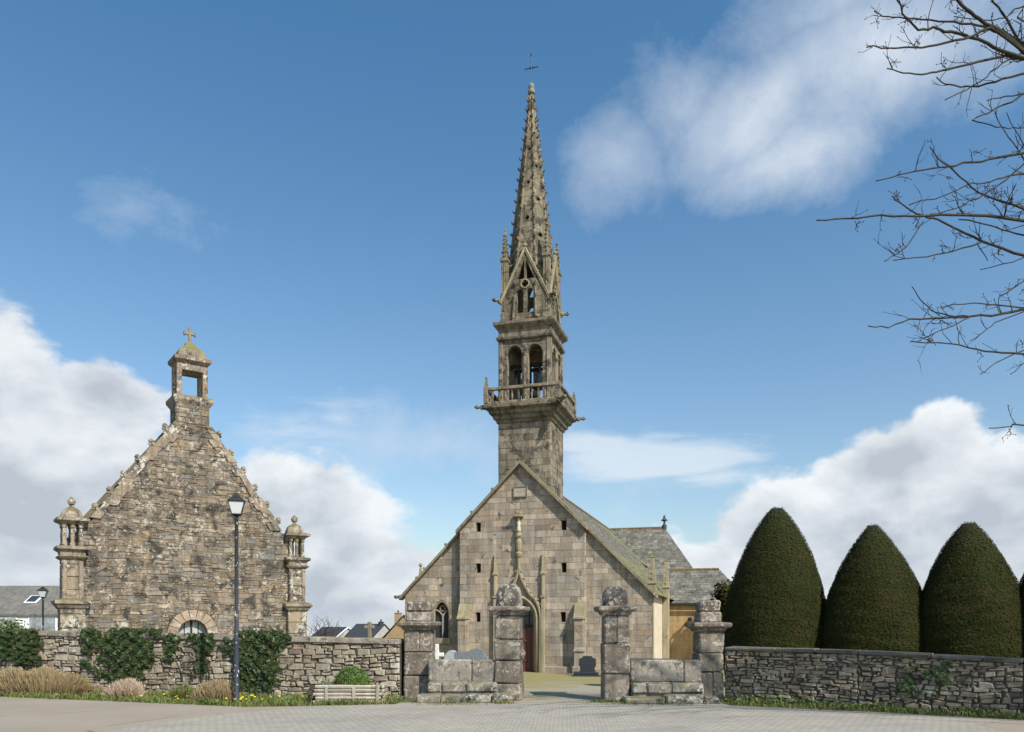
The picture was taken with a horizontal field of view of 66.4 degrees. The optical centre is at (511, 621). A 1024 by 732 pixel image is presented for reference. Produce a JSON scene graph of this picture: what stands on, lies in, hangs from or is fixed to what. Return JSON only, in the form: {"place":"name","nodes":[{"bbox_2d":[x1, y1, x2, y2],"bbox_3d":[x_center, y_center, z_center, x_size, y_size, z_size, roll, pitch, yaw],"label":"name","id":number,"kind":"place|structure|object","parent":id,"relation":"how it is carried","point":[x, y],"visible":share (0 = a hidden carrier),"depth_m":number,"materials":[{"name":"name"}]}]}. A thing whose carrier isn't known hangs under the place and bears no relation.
{"place":"outdoors","nodes":[
{"label":"outdoors","id":0,"kind":"place"},
{"bbox_2d":[0,695,1022,719],"bbox_3d":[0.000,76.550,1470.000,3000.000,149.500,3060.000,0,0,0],"label":"ground","id":1,"kind":"structure","parent":0,"point":[414,700],"depth_m":16.86,"materials":[{"name":"green plant"}]},
{"bbox_2d":[0,618,28,629],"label":"bush","id":2,"kind":"object","parent":1,"relation":"on","point":[13,625],"visible":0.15,"depth_m":26.93,"materials":[{"name":"green plant"}]},
{"bbox_2d":[0,586,59,629],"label":"house","id":3,"kind":"structure","parent":1,"relation":"on","point":[24,603],"depth_m":44.73,"materials":[{"name":"stone"}]},
{"bbox_2d":[0,617,17,625],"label":"window","id":4,"kind":"structure","parent":3,"relation":"in","point":[7,618],"depth_m":44.00,"materials":[{"name":"white glass"}]},
{"bbox_2d":[28,616,56,629],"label":"window","id":5,"kind":"structure","parent":3,"relation":"in","point":[50,622],"depth_m":44.06,"materials":[{"name":"white glass"}]},
{"bbox_2d":[37,586,48,629],"bbox_3d":[-20.391,0.310,34.000,0.378,3.720,0.378,0,0,-17],"label":"street lamp","id":6,"kind":"object","parent":1,"relation":"on","point":[42,592],"visible":0.63,"depth_m":33.96,"materials":[{"name":"metal"}]},
{"bbox_2d":[0,666,97,695],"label":"dry shrub","id":7,"kind":"object","parent":1,"relation":"on","point":[40,679],"visible":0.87,"depth_m":18.86,"materials":[{"name":"beige plant"}]},
{"bbox_2d":[100,677,150,698],"bbox_3d":[-9.149,1.582,18.396,1.042,0.561,0.815,0,0,0],"label":"dry shrub","id":8,"kind":"object","parent":1,"relation":"on","point":[126,686],"visible":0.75,"depth_m":18.20,"materials":[{"name":"beige plant"}]},
{"bbox_2d":[165,684,195,700],"bbox_3d":[-7.537,1.629,17.908,0.819,0.414,0.803,0,0,0],"label":"flowering plant","id":9,"kind":"object","parent":1,"relation":"on","point":[185,692],"visible":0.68,"depth_m":17.72,"materials":[{"name":"green plant"}]},
{"bbox_2d":[51,327,312,635],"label":"chapel","id":10,"kind":"structure","parent":1,"relation":"on","point":[149,543],"depth_m":25.90,"materials":[{"name":"stone"}]},
{"bbox_2d":[178,620,205,633],"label":"window","id":11,"kind":"structure","parent":10,"relation":"in","point":[190,626],"depth_m":26.25,"materials":[{"name":"white glass"}]},
{"bbox_2d":[0,689,403,706],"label":"grass verge","id":12,"kind":"object","parent":1,"relation":"on","point":[252,700],"depth_m":17.48,"materials":[{"name":"green plant"}]},
{"bbox_2d":[131,694,303,699],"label":"dandelions","id":13,"kind":"object","parent":12,"relation":"on","point":[225,698],"visible":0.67,"depth_m":17.34,"materials":[{"name":"yellow plant"}]},
{"bbox_2d":[0,630,404,697],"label":"boundary wall","id":14,"kind":"structure","parent":1,"relation":"on","point":[305,663],"depth_m":18.81,"materials":[{"name":"stone"}]},
{"bbox_2d":[0,627,43,666],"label":"ivy","id":15,"kind":"object","parent":14,"relation":"attached to","point":[15,651],"visible":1,"depth_m":19.77,"materials":[{"name":"green plant"}]},
{"bbox_2d":[79,627,163,690],"bbox_3d":[-9.694,0.932,19.352,2.259,1.619,0.188,0,0,9],"label":"ivy","id":16,"kind":"object","parent":14,"relation":"attached to","point":[130,656],"visible":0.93,"depth_m":19.33,"materials":[{"name":"green plant"}]},
{"bbox_2d":[162,632,231,681],"bbox_3d":[-7.664,0.849,19.040,1.846,1.205,0.147,0,0,10],"label":"ivy","id":17,"kind":"object","parent":14,"relation":"attached to","point":[198,641],"visible":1,"depth_m":19.02,"materials":[{"name":"green plant"}]},
{"bbox_2d":[232,629,291,695],"bbox_3d":[-6.001,0.986,18.726,1.554,1.646,0.242,0,0,9],"label":"ivy","id":18,"kind":"object","parent":14,"relation":"attached to","point":[262,667],"visible":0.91,"depth_m":18.73,"materials":[{"name":"green plant"}]},
{"bbox_2d":[189,678,241,702],"bbox_3d":[-6.636,1.540,17.450,1.124,0.616,0.853,0,0,0],"label":"dry shrub","id":19,"kind":"object","parent":1,"relation":"on","point":[217,688],"visible":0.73,"depth_m":17.22,"materials":[{"name":"beige plant"}]},
{"bbox_2d":[55,690,401,704],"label":"broad weeds","id":20,"kind":"object","parent":1,"relation":"on","point":[289,698],"visible":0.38,"depth_m":17.56,"materials":[{"name":"green plant"}]},
{"bbox_2d":[227,493,245,703],"bbox_3d":[-6.095,-0.525,17.300,0.378,4.650,0.378,0,0,-17],"label":"street lamp","id":21,"kind":"object","parent":1,"relation":"on","point":[236,502],"visible":0.92,"depth_m":17.26,"materials":[{"name":"metal"}]},
{"bbox_2d":[307,615,346,636],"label":"bare bush","id":22,"kind":"object","parent":1,"relation":"on","point":[321,633],"visible":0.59,"depth_m":44.34,"materials":[{"name":"plant"}]},
{"bbox_2d":[312,627,350,636],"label":"house","id":23,"kind":"structure","parent":1,"relation":"on","point":[343,630],"depth_m":96.12,"materials":[{"name":"stone"}]},
{"bbox_2d":[307,683,386,703],"bbox_3d":[-3.678,1.612,17.462,1.724,0.479,0.820,0,0,-2],"label":"log planter","id":24,"kind":"object","parent":1,"relation":"on","point":[339,692],"visible":0.86,"depth_m":17.14,"materials":[{"name":"wood"}]},
{"bbox_2d":[319,681,332,684],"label":"grey plant","id":25,"kind":"object","parent":24,"relation":"in","point":[326,683],"visible":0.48,"depth_m":17.39,"materials":[{"name":"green plant"}]},
{"bbox_2d":[332,666,370,688],"bbox_3d":[-3.582,1.338,17.479,0.922,0.802,0.631,0,0,0],"label":"green shrub","id":26,"kind":"object","parent":24,"relation":"in","point":[353,675],"visible":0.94,"depth_m":17.33,"materials":[{"name":"green plant"}]},
{"bbox_2d":[344,619,389,637],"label":"house","id":27,"kind":"structure","parent":1,"relation":"on","point":[381,629],"depth_m":89.31,"materials":[{"name":"stone"}]},
{"bbox_2d":[382,610,404,638],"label":"house","id":28,"kind":"structure","parent":1,"relation":"on","point":[395,631],"depth_m":86.14,"materials":[{"name":"paint"}]},
{"bbox_2d":[416,659,508,702],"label":"gate wall","id":29,"kind":"structure","parent":1,"relation":"on","point":[461,680],"depth_m":17.81,"materials":[{"name":"stone"}]},
{"bbox_2d":[106,703,1004,731],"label":"paved forecourt","id":30,"kind":"structure","parent":1,"relation":"on","point":[530,717],"depth_m":14.23,"materials":[{"name":"stone"}]},
{"bbox_2d":[406,698,722,705],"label":"step weeds","id":31,"kind":"object","parent":30,"relation":"on","point":[611,700],"visible":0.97,"depth_m":17.09,"materials":[{"name":"green plant"}]},
{"bbox_2d":[394,52,730,672],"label":"church","id":32,"kind":"structure","parent":1,"relation":"on","point":[544,545],"depth_m":34.48,"materials":[{"name":"stone"}]},
{"bbox_2d":[434,600,450,643],"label":"window","id":33,"kind":"structure","parent":32,"relation":"in","point":[441,611],"depth_m":35.31,"materials":[{"name":"black glass"}]},
{"bbox_2d":[508,628,532,671],"bbox_3d":[0.400,1.255,34.038,1.240,2.030,0.124,0,0,16],"label":"door","id":34,"kind":"structure","parent":32,"relation":"in","point":[527,639],"depth_m":33.97,"materials":[{"name":"paint"}]},
{"bbox_2d":[562,612,565,621],"bbox_3d":[2.266,-0.215,33.544,0.260,0.450,0.040,0,0,16],"label":"slit window","id":35,"kind":"structure","parent":32,"relation":"in","point":[563,613],"depth_m":33.53,"materials":[{"name":"black glass"}]},
{"bbox_2d":[622,659,719,703],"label":"gate wall","id":36,"kind":"structure","parent":1,"relation":"on","point":[677,681],"depth_m":17.71,"materials":[{"name":"stone"}]},
{"bbox_2d":[710,576,733,617],"bbox_3d":[11.010,0.089,38.158,2.701,4.569,2.601,0,0,19],"label":"tree","id":37,"kind":"object","parent":1,"relation":"on","point":[720,594],"visible":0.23,"depth_m":37.70,"materials":[{"name":"green plant"}]},
{"bbox_2d":[721,693,1004,715],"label":"wall foot weeds","id":38,"kind":"object","parent":1,"relation":"on","point":[824,701],"depth_m":16.65,"materials":[{"name":"green plant"}]},
{"bbox_2d":[721,696,1023,719],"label":"grass strip","id":39,"kind":"object","parent":1,"relation":"on","point":[920,711],"depth_m":15.82,"materials":[{"name":"green plant"}]},
{"bbox_2d":[725,646,1023,716],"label":"boundary wall","id":40,"kind":"structure","parent":1,"relation":"on","point":[843,676],"depth_m":16.25,"materials":[{"name":"stone"}]},
{"bbox_2d":[898,659,955,699],"bbox_3d":[8.277,1.140,15.607,1.036,0.837,0.110,0,0,36],"label":"ivy","id":41,"kind":"object","parent":40,"relation":"attached to","point":[942,677],"visible":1,"depth_m":15.63,"materials":[{"name":"green plant"}]},
{"bbox_2d":[816,0,1023,441],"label":"bare tree","id":42,"kind":"object","parent":1,"relation":"on","point":[1016,41],"visible":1,"depth_m":10.83,"materials":[{"name":"brown wood"}]},
{"bbox_2d":[0,697,1023,731],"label":"street","id":43,"kind":"structure","parent":0,"point":[20,714],"depth_m":15.35,"materials":[{"name":"grey asphalt"}]},
{"bbox_2d":[0,0,1023,635],"label":"sky","id":44,"kind":"structure","parent":0,"point":[323,192],"materials":[{"name":"blue"}]},
{"bbox_2d":[491,670,724,701],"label":"churchyard path","id":45,"kind":"structure","parent":0,"point":[553,687],"depth_m":22.06,"materials":[{"name":"beige gravel"}]},
{"bbox_2d":[364,622,374,637],"bbox_3d":[-5.467,1.063,30.000,0.800,2.141,0.800,0,0,8],"label":"stone cross","id":46,"kind":"object","parent":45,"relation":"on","point":[369,626],"visible":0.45,"depth_m":29.94,"materials":[{"name":"stone"}]},
{"bbox_2d":[397,601,441,698],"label":"gate pillar","id":47,"kind":"structure","parent":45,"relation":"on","point":[418,626],"depth_m":18.30,"materials":[{"name":"stone"}]},
{"bbox_2d":[435,644,443,658],"bbox_3d":[-2.494,1.350,26.000,0.600,1.236,0.400,0,0,10],"label":"grave cross","id":48,"kind":"object","parent":45,"relation":"on","point":[437,654],"visible":0.31,"depth_m":25.95,"materials":[{"name":"white stone"}]},
{"bbox_2d":[444,650,455,658],"bbox_3d":[-2.066,1.492,27.024,0.740,1.050,0.450,0,0,12],"label":"headstone","id":49,"kind":"object","parent":45,"relation":"on","point":[449,654],"visible":0.22,"depth_m":26.93,"materials":[{"name":"stone"}]},
{"bbox_2d":[454,648,484,660],"bbox_3d":[-1.396,1.411,25.524,1.200,1.125,0.450,0,0,14],"label":"headstone","id":50,"kind":"object","parent":45,"relation":"on","point":[476,654],"visible":0.22,"depth_m":25.39,"materials":[{"name":"grey stone"}]},
{"bbox_2d":[487,584,529,700],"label":"gate pillar","id":51,"kind":"structure","parent":45,"relation":"on","point":[509,610],"depth_m":17.86,"materials":[{"name":"stone"}]},
{"bbox_2d":[572,635,585,674],"bbox_3d":[2.728,1.355,31.600,0.560,1.650,0.560,0,0,14],"label":"pedestal cross","id":52,"kind":"object","parent":45,"relation":"on","point":[579,651],"visible":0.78,"depth_m":31.42,"materials":[{"name":"stone"}]},
{"bbox_2d":[572,656,600,676],"bbox_3d":[2.870,1.708,29.878,1.100,0.810,0.750,0,0,12],"label":"headstone","id":53,"kind":"object","parent":45,"relation":"on","point":[587,665],"visible":0.89,"depth_m":29.89,"materials":[{"name":"grey stone"}]},
{"bbox_2d":[594,586,636,699],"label":"gate pillar","id":54,"kind":"structure","parent":45,"relation":"on","point":[614,610],"depth_m":17.61,"materials":[{"name":"stone"}]},
{"bbox_2d":[630,658,682,660],"bbox_3d":[3.856,1.321,22.500,2.000,1.090,1.000,0,0,30],"label":"tomb","id":55,"kind":"object","parent":45,"relation":"on","point":[652,659],"visible":0.06,"depth_m":22.24,"materials":[{"name":"white stone"}]},
{"bbox_2d":[684,600,731,700],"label":"gate pillar","id":56,"kind":"structure","parent":45,"relation":"on","point":[708,626],"depth_m":17.91,"materials":[{"name":"stone"}]},
{"bbox_2d":[722,507,825,676],"bbox_3d":[7.644,-0.682,22.581,3.148,5.325,3.196,0,0,0],"label":"clipped yew","id":57,"kind":"object","parent":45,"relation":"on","point":[776,597],"visible":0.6,"depth_m":21.62,"materials":[{"name":"green plant"}]},
{"bbox_2d":[819,523,923,652],"bbox_3d":[9.911,-0.374,21.392,3.123,4.639,3.099,0,0,0],"label":"clipped yew","id":58,"kind":"object","parent":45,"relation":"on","point":[873,602],"visible":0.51,"depth_m":20.50,"materials":[{"name":"green plant"}]},
{"bbox_2d":[919,521,1023,657],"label":"clipped yew","id":59,"kind":"object","parent":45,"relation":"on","point":[971,598],"visible":0.62,"depth_m":19.42,"materials":[{"name":"green plant"}]},
{"bbox_2d":[1019,574,1023,657],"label":"clipped yew","id":60,"kind":"object","parent":45,"relation":"on","point":[1021,582],"visible":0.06,"depth_m":19.38,"materials":[{"name":"green plant"}]}
]}

